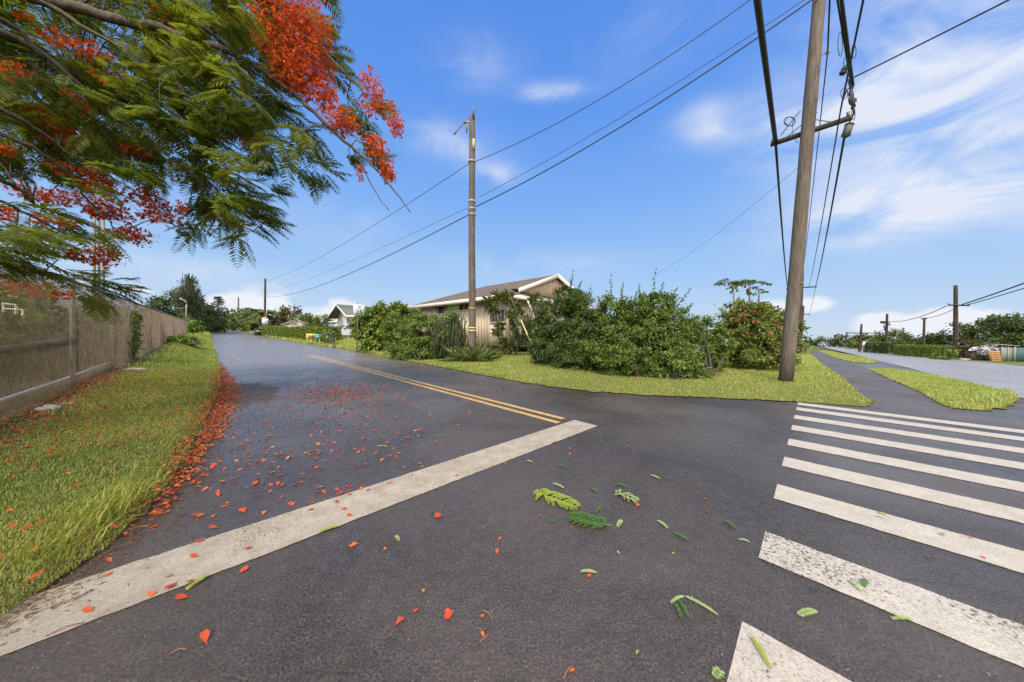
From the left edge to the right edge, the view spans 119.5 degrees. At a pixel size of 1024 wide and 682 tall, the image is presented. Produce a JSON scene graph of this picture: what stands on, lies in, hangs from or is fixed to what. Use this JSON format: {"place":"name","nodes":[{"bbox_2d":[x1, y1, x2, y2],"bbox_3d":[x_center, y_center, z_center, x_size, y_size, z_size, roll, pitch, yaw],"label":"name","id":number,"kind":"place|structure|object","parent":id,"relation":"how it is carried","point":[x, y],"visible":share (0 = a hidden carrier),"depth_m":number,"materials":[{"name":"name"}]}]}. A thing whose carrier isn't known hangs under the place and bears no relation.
{"place":"outdoors","nodes":[
{"label":"outdoors","id":0,"kind":"place"},
{"bbox_2d":[42,296,144,342],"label":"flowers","id":1,"kind":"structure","parent":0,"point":[82,305],"depth_m":13.48,"materials":[{"name":"red plant"}]},
{"bbox_2d":[0,331,224,616],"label":"verge","id":2,"kind":"structure","parent":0,"point":[145,509],"depth_m":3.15,"materials":[{"name":"plant"}]},
{"bbox_2d":[0,318,77,379],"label":"scrub bush","id":3,"kind":"object","parent":2,"relation":"on","point":[28,347],"visible":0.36,"depth_m":6.89,"materials":[{"name":"green plant"}]},
{"bbox_2d":[34,404,62,410],"bbox_3d":[-7.049,1.026,4.553,0.246,0.126,0.179,1,1,-38],"label":"stone","id":4,"kind":"object","parent":2,"relation":"on","point":[48,406],"visible":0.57,"depth_m":4.52,"materials":[{"name":"grey stone"}]},
{"bbox_2d":[0,310,127,366],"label":"scrub bush","id":5,"kind":"object","parent":2,"relation":"on","point":[63,333],"visible":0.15,"depth_m":8.58,"materials":[{"name":"green plant"}]},
{"bbox_2d":[6,306,128,350],"bbox_3d":[-16.555,-0.348,11.379,3.486,1.953,4.130,1,1,-26],"label":"scrub bush","id":6,"kind":"object","parent":2,"relation":"on","point":[68,316],"visible":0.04,"depth_m":10.68,"materials":[{"name":"green plant"}]},
{"bbox_2d":[0,331,151,390],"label":"field weeds","id":7,"kind":"object","parent":2,"relation":"on","point":[46,364],"visible":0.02,"depth_m":7.41,"materials":[{"name":"brown plant"}]},
{"bbox_2d":[0,256,186,420],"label":"chain link fence","id":8,"kind":"object","parent":2,"relation":"on","point":[166,324],"visible":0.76,"depth_m":5.74,"materials":[{"name":"metal"}]},
{"bbox_2d":[121,309,145,359],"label":"fence vine","id":9,"kind":"object","parent":8,"relation":"attached to","point":[135,329],"visible":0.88,"depth_m":10.01,"materials":[{"name":"green plant"}]},
{"bbox_2d":[140,291,216,331],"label":"broadleaf tree","id":10,"kind":"object","parent":2,"relation":"on","point":[166,304],"visible":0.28,"depth_m":56.21,"materials":[{"name":"green plant"}]},
{"bbox_2d":[164,273,207,320],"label":"casuarina tree","id":11,"kind":"object","parent":2,"relation":"on","point":[188,293],"visible":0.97,"depth_m":53.05,"materials":[{"name":"green plant"}]},
{"bbox_2d":[166,333,205,344],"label":"weed clump","id":12,"kind":"object","parent":2,"relation":"on","point":[188,340],"visible":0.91,"depth_m":17.57,"materials":[{"name":"green plant"}]},
{"bbox_2d":[0,343,400,645],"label":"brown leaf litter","id":13,"kind":"object","parent":2,"relation":"on","point":[53,586],"visible":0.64,"depth_m":1.96,"materials":[{"name":"red plant"}]},
{"bbox_2d":[182,300,238,331],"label":"broadleaf tree","id":14,"kind":"object","parent":2,"relation":"on","point":[214,325],"visible":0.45,"depth_m":64.61,"materials":[{"name":"green plant"}]},
{"bbox_2d":[0,330,1023,681],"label":"side street","id":15,"kind":"structure","parent":0,"point":[550,606],"depth_m":1.86,"materials":[{"name":"grey asphalt"}]},
{"bbox_2d":[0,362,483,564],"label":"petal drift","id":16,"kind":"object","parent":15,"relation":"on","point":[224,401],"visible":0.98,"depth_m":4.30,"materials":[{"name":"red plant"}]},
{"bbox_2d":[0,420,596,655],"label":"stop line","id":17,"kind":"object","parent":15,"relation":"on","point":[261,538],"visible":1,"depth_m":1.77,"materials":[{"name":"paint"}]},
{"bbox_2d":[353,302,363,352],"bbox_3d":[-10.076,-0.861,19.625,0.640,3.352,0.147,1,1,-32],"label":"speed limit sign","id":18,"kind":"object","parent":15,"relation":"on","point":[358,309],"visible":1,"depth_m":19.58,"materials":[{"name":"white metal"}]},
{"bbox_2d":[307,355,558,422],"bbox_3d":[-5.516,1.029,10.833,0.124,0.001,17.698,0,1,-45],"label":"line","id":19,"kind":"object","parent":15,"relation":"on","point":[528,414],"visible":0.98,"depth_m":6.26,"materials":[{"name":"yellow paint"}]},
{"bbox_2d":[312,355,563,418],"bbox_3d":[-5.302,1.031,10.960,0.123,0.001,17.418,0,1,-45],"label":"line","id":20,"kind":"object","parent":15,"relation":"on","point":[554,416],"visible":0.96,"depth_m":6.49,"materials":[{"name":"yellow paint"}]},
{"bbox_2d":[13,419,989,681],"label":"leaflet crumbs","id":21,"kind":"object","parent":15,"relation":"on","point":[501,589],"visible":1,"depth_m":1.44,"materials":[{"name":"plant"}]},
{"bbox_2d":[533,488,580,509],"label":"fallen frond","id":22,"kind":"object","parent":15,"relation":"on","point":[548,491],"visible":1,"depth_m":2.36,"materials":[{"name":"yellow"}]},
{"bbox_2d":[569,511,610,528],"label":"fallen frond","id":23,"kind":"object","parent":15,"relation":"on","point":[588,521],"visible":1,"depth_m":2.10,"materials":[{"name":"green plant"}]},
{"bbox_2d":[614,489,639,502],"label":"fallen frond","id":24,"kind":"object","parent":15,"relation":"on","point":[628,498],"visible":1,"depth_m":2.42,"materials":[{"name":"yellow"}]},
{"bbox_2d":[670,595,717,619],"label":"fallen sprig","id":25,"kind":"object","parent":15,"relation":"on","point":[683,605],"visible":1,"depth_m":1.45,"materials":[{"name":"green plant"}]},
{"bbox_2d":[727,622,851,681],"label":"crosswalk bar","id":26,"kind":"object","parent":15,"relation":"on","point":[749,664],"visible":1,"depth_m":1.20,"materials":[{"name":"white paint"}]},
{"bbox_2d":[750,636,770,668],"bbox_3d":[1.033,1.288,1.240,0.023,0.010,0.136,1,1,13],"label":"fallen leaflet","id":27,"kind":"object","parent":26,"relation":"on","point":[760,650],"visible":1,"depth_m":1.24,"materials":[{"name":"green plant"}]},
{"bbox_2d":[796,607,817,616],"bbox_3d":[1.412,1.292,1.425,0.117,0.011,0.040,1,1,-13],"label":"fallen leaflet","id":28,"kind":"object","parent":15,"relation":"on","point":[812,611],"visible":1,"depth_m":1.42,"materials":[{"name":"green plant"}]},
{"bbox_2d":[759,531,1023,667],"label":"crosswalk bar","id":29,"kind":"object","parent":15,"relation":"on","point":[992,634],"visible":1,"depth_m":1.51,"materials":[{"name":"paint"}]},
{"bbox_2d":[774,484,1023,572],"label":"crosswalk bar","id":30,"kind":"object","parent":15,"relation":"on","point":[997,554],"visible":1,"depth_m":2.09,"materials":[{"name":"white paint"}]},
{"bbox_2d":[782,457,1023,522],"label":"crosswalk bar","id":31,"kind":"object","parent":15,"relation":"on","point":[984,507],"visible":1,"depth_m":2.64,"materials":[{"name":"white paint"}]},
{"bbox_2d":[787,439,1023,491],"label":"crosswalk bar","id":32,"kind":"object","parent":15,"relation":"on","point":[979,478],"visible":1,"depth_m":3.18,"materials":[{"name":"white paint"}]},
{"bbox_2d":[791,425,1023,469],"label":"crosswalk bar","id":33,"kind":"object","parent":15,"relation":"on","point":[989,460],"visible":1,"depth_m":3.74,"materials":[{"name":"white paint"}]},
{"bbox_2d":[794,415,1023,452],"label":"crosswalk bar","id":34,"kind":"object","parent":15,"relation":"on","point":[963,441],"visible":1,"depth_m":4.28,"materials":[{"name":"white paint"}]},
{"bbox_2d":[796,407,1023,440],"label":"crosswalk bar","id":35,"kind":"object","parent":15,"relation":"on","point":[924,425],"visible":1,"depth_m":4.82,"materials":[{"name":"white paint"}]},
{"bbox_2d":[798,402,1023,432],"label":"crosswalk bar","id":36,"kind":"object","parent":15,"relation":"on","point":[930,420],"visible":1,"depth_m":5.24,"materials":[{"name":"white paint"}]},
{"bbox_2d":[882,375,1016,409],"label":"grass island","id":37,"kind":"structure","parent":15,"relation":"on","point":[1003,407],"depth_m":6.49,"materials":[{"name":"plant"}]},
{"bbox_2d":[818,350,1023,409],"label":"island grass","id":38,"kind":"structure","parent":37,"relation":"on","point":[956,393],"depth_m":8.71,"materials":[{"name":"green plant"}]},
{"bbox_2d":[0,0,1023,344],"label":"sky","id":39,"kind":"structure","parent":0,"point":[929,197],"materials":[{"name":"blue"}]},
{"bbox_2d":[248,330,875,406],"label":"lot","id":40,"kind":"structure","parent":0,"point":[639,388],"depth_m":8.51,"materials":[{"name":"plant"}]},
{"bbox_2d":[237,308,282,328],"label":"coconut palm","id":41,"kind":"object","parent":40,"relation":"on","point":[257,313],"visible":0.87,"depth_m":60.97,"materials":[{"name":"green plant"}]},
{"bbox_2d":[266,325,284,336],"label":"clipped hedge","id":42,"kind":"object","parent":40,"relation":"on","point":[270,329],"visible":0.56,"depth_m":51.42,"materials":[{"name":"green plant"}]},
{"bbox_2d":[256,305,310,329],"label":"monkeypod tree","id":43,"kind":"object","parent":40,"relation":"on","point":[283,313],"visible":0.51,"depth_m":70.23,"materials":[{"name":"green plant"}]},
{"bbox_2d":[280,319,311,326],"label":"pale shed","id":44,"kind":"structure","parent":40,"relation":"on","point":[295,323],"depth_m":56.04,"materials":[{"name":"grey"}]},
{"bbox_2d":[277,325,341,341],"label":"clipped hedge","id":45,"kind":"object","parent":40,"relation":"on","point":[300,332],"visible":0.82,"depth_m":40.43,"materials":[{"name":"green plant"}]},
{"bbox_2d":[316,329,341,347],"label":"rounded shrub","id":46,"kind":"object","parent":40,"relation":"on","point":[329,338],"visible":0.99,"depth_m":29.83,"materials":[{"name":"green plant"}]},
{"bbox_2d":[326,324,352,334],"bbox_3d":[-21.344,-1.297,38.941,2.020,1.714,5.328,2,1,38],"label":"pickup truck","id":47,"kind":"object","parent":40,"relation":"on","point":[345,330],"visible":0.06,"depth_m":37.98,"materials":[{"name":"white paint"}]},
{"bbox_2d":[327,304,419,336],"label":"gabled house","id":48,"kind":"structure","parent":40,"relation":"on","point":[342,314],"depth_m":41.98,"materials":[{"name":"grey paint"}]},
{"bbox_2d":[346,299,421,351],"bbox_3d":[-9.611,-1.064,21.665,6.901,4.004,4.326,2,1,35],"label":"broadleaf bush","id":49,"kind":"object","parent":40,"relation":"on","point":[371,320],"visible":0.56,"depth_m":20.22,"materials":[{"name":"green plant"}]},
{"bbox_2d":[378,310,451,360],"bbox_3d":[-5.617,-0.352,16.938,3.578,2.881,5.223,0,1,-38],"label":"shrub","id":50,"kind":"object","parent":40,"relation":"on","point":[409,342],"visible":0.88,"depth_m":15.89,"materials":[{"name":"green plant"}]},
{"bbox_2d":[426,302,478,358],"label":"cactus shrub","id":51,"kind":"object","parent":40,"relation":"on","point":[452,332],"visible":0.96,"depth_m":15.15,"materials":[{"name":"green plant"}]},
{"bbox_2d":[454,105,475,350],"bbox_3d":[-2.337,-5.259,14.895,1.297,12.676,0.400,1,1,0],"label":"utility pole","id":52,"kind":"object","parent":40,"relation":"on","point":[472,278],"visible":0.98,"depth_m":14.76,"materials":[{"name":"brown wood"}]},
{"bbox_2d":[276,215,467,296],"bbox_3d":[-24.960,-7.016,36.394,62.887,1.670,0.044,2,1,43],"label":"overhead wire","id":53,"kind":"object","parent":52,"relation":"attached to","point":[392,253],"visible":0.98,"depth_m":19.98,"materials":[{"name":"black"}]},
{"bbox_2d":[438,340,503,361],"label":"strap leaf clump","id":54,"kind":"object","parent":40,"relation":"on","point":[481,352],"visible":0.96,"depth_m":14.34,"materials":[{"name":"green plant"}]},
{"bbox_2d":[408,274,604,350],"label":"house","id":55,"kind":"structure","parent":40,"relation":"on","point":[544,286],"depth_m":20.54,"materials":[{"name":"beige wood"}]},
{"bbox_2d":[481,286,539,354],"bbox_3d":[-0.092,-1.190,16.570,3.424,3.951,1.380,1,1,5],"label":"dracaena clump","id":56,"kind":"object","parent":40,"relation":"on","point":[503,342],"visible":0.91,"depth_m":16.42,"materials":[{"name":"green plant"}]},
{"bbox_2d":[508,313,551,350],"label":"juniper shrub","id":57,"kind":"object","parent":40,"relation":"on","point":[520,339],"visible":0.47,"depth_m":15.42,"materials":[{"name":"green plant"}]},
{"bbox_2d":[524,270,608,370],"bbox_3d":[2.254,-0.960,12.627,3.595,4.251,3.723,1,1,0],"label":"bush","id":58,"kind":"object","parent":40,"relation":"on","point":[578,323],"visible":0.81,"depth_m":12.41,"materials":[{"name":"green plant"}]},
{"bbox_2d":[579,268,709,378],"bbox_3d":[4.785,-0.706,10.975,4.552,4.101,3.628,1,1,22],"label":"bush","id":59,"kind":"object","parent":40,"relation":"on","point":[629,312],"visible":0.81,"depth_m":10.70,"materials":[{"name":"green plant"}]},
{"bbox_2d":[573,316,716,378],"bbox_3d":[4.597,0.243,10.590,4.760,2.323,1.515,1,1,16],"label":"koa haole shrub","id":60,"kind":"object","parent":40,"relation":"on","point":[642,333],"visible":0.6,"depth_m":10.33,"materials":[{"name":"green plant"}]},
{"bbox_2d":[684,314,739,376],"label":"shrub","id":61,"kind":"object","parent":40,"relation":"on","point":[714,348],"visible":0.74,"depth_m":11.98,"materials":[{"name":"green plant"}]},
{"bbox_2d":[714,278,757,307],"bbox_3d":[17.622,-1.829,24.081,2.763,6.269,2.488,1,1,0],"label":"papaya tree","id":62,"kind":"object","parent":40,"relation":"on","point":[721,283],"visible":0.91,"depth_m":23.79,"materials":[{"name":"green plant"}]},
{"bbox_2d":[726,280,771,303],"bbox_3d":[19.009,-1.784,23.897,2.993,6.238,2.662,1,1,0],"label":"papaya tree","id":63,"kind":"object","parent":40,"relation":"on","point":[748,291],"visible":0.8,"depth_m":23.90,"materials":[{"name":"green plant"}]},
{"bbox_2d":[711,299,810,368],"bbox_3d":[11.380,-0.316,13.858,4.455,3.474,3.571,1,1,18],"label":"hibiscus bush","id":64,"kind":"object","parent":40,"relation":"on","point":[758,337],"visible":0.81,"depth_m":13.42,"materials":[{"name":"green plant"}]},
{"bbox_2d":[786,269,816,351],"bbox_3d":[35.166,-3.610,36.446,0.661,10.381,2.700,0,1,-45],"label":"utility pole","id":65,"kind":"object","parent":40,"relation":"on","point":[801,310],"visible":0.38,"depth_m":36.21,"materials":[{"name":"brown"}]},
{"bbox_2d":[770,0,850,381],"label":"utility pole","id":66,"kind":"object","parent":40,"relation":"on","point":[806,134],"visible":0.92,"depth_m":9.56,"materials":[{"name":"brown wood"}]},
{"bbox_2d":[474,0,749,161],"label":"overhead wire","id":67,"kind":"object","parent":66,"relation":"attached to","point":[620,86],"visible":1,"depth_m":12.00,"materials":[{"name":"black"}]},
{"bbox_2d":[480,0,803,196],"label":"overhead wire","id":68,"kind":"object","parent":66,"relation":"attached to","point":[648,100],"visible":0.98,"depth_m":11.42,"materials":[{"name":"black"}]},
{"bbox_2d":[475,0,811,206],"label":"overhead wire","id":69,"kind":"object","parent":66,"relation":"attached to","point":[652,106],"visible":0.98,"depth_m":11.36,"materials":[{"name":"black"}]},
{"bbox_2d":[753,0,777,142],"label":"overhead wire","id":70,"kind":"object","parent":66,"relation":"attached to","point":[758,9],"visible":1,"depth_m":7.39,"materials":[{"name":"black"}]},
{"bbox_2d":[774,145,786,282],"bbox_3d":[21.772,-6.549,23.825,0.076,0.630,36.830,2,1,43],"label":"overhead wire","id":71,"kind":"object","parent":66,"relation":"attached to","point":[777,169],"visible":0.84,"depth_m":13.87,"materials":[{"name":"black"}]},
{"bbox_2d":[804,55,827,260],"bbox_3d":[22.636,-8.597,22.848,0.032,0.894,37.025,2,1,43],"label":"overhead wire","id":72,"kind":"object","parent":66,"relation":"attached to","point":[818,140],"visible":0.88,"depth_m":12.73,"materials":[{"name":"black"}]},
{"bbox_2d":[809,109,841,284],"bbox_3d":[22.723,-6.525,22.378,0.036,0.607,37.503,2,1,44],"label":"overhead wire","id":73,"kind":"object","parent":66,"relation":"attached to","point":[828,182],"visible":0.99,"depth_m":11.99,"materials":[{"name":"black"}]},
{"bbox_2d":[827,0,830,51],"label":"overhead wire","id":74,"kind":"object","parent":66,"relation":"attached to","point":[829,5],"visible":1,"depth_m":8.57,"materials":[{"name":"black"}]},
{"bbox_2d":[815,137,845,285],"bbox_3d":[23.004,-6.202,22.212,0.056,0.860,37.328,2,1,45],"label":"overhead wire","id":75,"kind":"object","parent":66,"relation":"attached to","point":[840,158],"visible":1,"depth_m":11.85,"materials":[{"name":"black"}]},
{"bbox_2d":[187,333,1023,398],"bbox_3d":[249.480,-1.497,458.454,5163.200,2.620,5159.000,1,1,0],"label":"ground","id":76,"kind":"structure","parent":0,"point":[820,348],"depth_m":57.90,"materials":[{"name":"plant"}]},
{"bbox_2d":[0,271,86,325],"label":"broadleaf tree","id":77,"kind":"object","parent":76,"relation":"on","point":[28,300],"visible":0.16,"depth_m":10.76,"materials":[{"name":"green plant"}]},
{"bbox_2d":[93,196,104,295],"bbox_3d":[-35.978,-6.608,25.976,1.188,12.240,0.465,1,1,23],"label":"three legged mast","id":78,"kind":"object","parent":76,"relation":"on","point":[94,232],"visible":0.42,"depth_m":25.89,"materials":[{"name":"grey metal"}]},
{"bbox_2d":[182,315,206,333],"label":"verge shrub","id":79,"kind":"object","parent":76,"relation":"on","point":[192,328],"visible":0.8,"depth_m":37.91,"materials":[{"name":"green plant"}]},
{"bbox_2d":[0,0,410,327],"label":"poinciana tree","id":80,"kind":"object","parent":76,"relation":"on","point":[185,32],"visible":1,"depth_m":4.50,"materials":[{"name":"green plant"}]},
{"bbox_2d":[210,296,228,321],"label":"cook pine","id":81,"kind":"object","parent":76,"relation":"on","point":[218,302],"visible":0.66,"depth_m":77.87,"materials":[{"name":"green plant"}]},
{"bbox_2d":[224,308,263,330],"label":"broadleaf tree","id":82,"kind":"object","parent":76,"relation":"on","point":[234,318],"visible":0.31,"depth_m":76.74,"materials":[{"name":"green plant"}]},
{"bbox_2d":[302,314,334,326],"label":"round tree","id":83,"kind":"object","parent":76,"relation":"on","point":[314,321],"visible":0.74,"depth_m":57.23,"materials":[{"name":"green plant"}]},
{"bbox_2d":[863,340,908,354],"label":"clipped hedge","id":84,"kind":"object","parent":76,"relation":"on","point":[878,346],"visible":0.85,"depth_m":41.90,"materials":[{"name":"green plant"}]},
{"bbox_2d":[928,349,958,359],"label":"hedge shrub","id":85,"kind":"object","parent":76,"relation":"on","point":[951,352],"visible":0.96,"depth_m":26.90,"materials":[{"name":"green plant"}]},
{"bbox_2d":[839,0,854,85],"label":"overhead wire","id":86,"kind":"object","parent":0,"point":[844,24],"visible":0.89,"depth_m":7.51,"materials":[{"name":"black"}]},
{"bbox_2d":[838,31,856,121],"bbox_3d":[9.815,-7.619,8.713,1.221,2.342,0.316,1,1,-28],"label":"cable tangle","id":87,"kind":"object","parent":86,"relation":"hanging from","point":[852,99],"visible":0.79,"depth_m":8.70,"materials":[{"name":"black rubber"}]},
{"bbox_2d":[836,0,850,83],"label":"overhead wire","id":88,"kind":"object","parent":87,"relation":"attached to","point":[839,14],"visible":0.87,"depth_m":7.34,"materials":[{"name":"black"}]},
{"bbox_2d":[841,121,854,137],"bbox_3d":[9.954,-6.259,8.857,0.221,0.412,0.174,1,1,0],"label":"splice box","id":89,"kind":"object","parent":87,"relation":"hanging from","point":[847,129],"visible":1,"depth_m":8.81,"materials":[{"name":"grey metal"}]},
{"bbox_2d":[840,0,864,109],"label":"overhead wire","id":90,"kind":"object","parent":87,"relation":"attached to","point":[856,32],"visible":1,"depth_m":7.12,"materials":[{"name":"black"}]},
{"bbox_2d":[810,350,1023,429],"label":"footpath","id":91,"kind":"structure","parent":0,"point":[888,395],"depth_m":6.75,"materials":[{"name":"concrete"}]},
{"bbox_2d":[821,346,1023,397],"bbox_3d":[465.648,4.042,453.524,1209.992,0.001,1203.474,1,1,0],"label":"highway","id":92,"kind":"structure","parent":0,"point":[1000,379],"depth_m":16.89,"materials":[{"name":"grey asphalt"}]},
{"bbox_2d":[835,345,1023,365],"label":"roadside","id":93,"kind":"structure","parent":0,"point":[1017,363],"depth_m":24.26,"materials":[{"name":"plant"}]},
{"bbox_2d":[825,332,869,346],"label":"broadleaf tree","id":94,"kind":"object","parent":93,"relation":"on","point":[839,340],"visible":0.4,"depth_m":100.20,"materials":[{"name":"green plant"}]},
{"bbox_2d":[880,314,890,347],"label":"utility pole","id":95,"kind":"object","parent":93,"relation":"on","point":[886,329],"visible":0.77,"depth_m":43.97,"materials":[{"name":"black wood"}]},
{"bbox_2d":[865,327,913,341],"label":"yellow green tree","id":96,"kind":"object","parent":93,"relation":"on","point":[897,334],"visible":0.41,"depth_m":61.71,"materials":[{"name":"green plant"}]},
{"bbox_2d":[895,331,950,351],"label":"broadleaf tree","id":97,"kind":"object","parent":93,"relation":"on","point":[928,340],"visible":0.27,"depth_m":54.47,"materials":[{"name":"green plant"}]},
{"bbox_2d":[892,344,958,358],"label":"clipped hedge","id":98,"kind":"object","parent":93,"relation":"on","point":[913,349],"visible":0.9,"depth_m":32.24,"materials":[{"name":"green plant"}]},
{"bbox_2d":[947,285,969,357],"bbox_3d":[44.931,-1.892,30.264,2.100,7.514,0.436,1,1,0],"label":"utility pole","id":99,"kind":"object","parent":93,"relation":"on","point":[955,305],"visible":0.81,"depth_m":30.19,"materials":[{"name":"brown wood"}]},
{"bbox_2d":[931,311,1023,352],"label":"spreading tree","id":100,"kind":"object","parent":93,"relation":"on","point":[993,327],"visible":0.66,"depth_m":48.91,"materials":[{"name":"green plant"}]},
{"bbox_2d":[946,335,1013,357],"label":"crimson shrub","id":101,"kind":"object","parent":93,"relation":"on","point":[962,349],"visible":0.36,"depth_m":29.06,"materials":[{"name":"green plant"}]},
{"bbox_2d":[964,344,998,360],"bbox_3d":[42.097,0.986,26.699,2.222,1.540,1.411,1,1,0],"label":"rubbish heap","id":102,"kind":"object","parent":93,"relation":"on","point":[982,354],"visible":0.88,"depth_m":26.81,"materials":[{"name":"white plastic"}]},
{"bbox_2d":[1000,347,1014,361],"bbox_3d":[42.450,1.139,25.589,1.128,1.280,0.115,1,1,0],"label":"panel fence","id":103,"kind":"object","parent":93,"relation":"on","point":[1007,354],"visible":1,"depth_m":25.60,"materials":[{"name":"green metal"}]},
{"bbox_2d":[1015,347,1023,361],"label":"panel fence","id":104,"kind":"object","parent":93,"relation":"on","point":[1019,354],"visible":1,"depth_m":25.61,"materials":[{"name":"teal metal"}]},
{"bbox_3d":[12.629,-2.833,-4.475,0.389,9.104,0.390,1,1,0],"label":"utility pole","id":105,"kind":"object","parent":93,"relation":"on","visible":0},
{"bbox_2d":[854,0,1009,77],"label":"overhead wire","id":106,"kind":"object","parent":105,"relation":"attached to","point":[934,36],"visible":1,"depth_m":7.22,"materials":[{"name":"black"}]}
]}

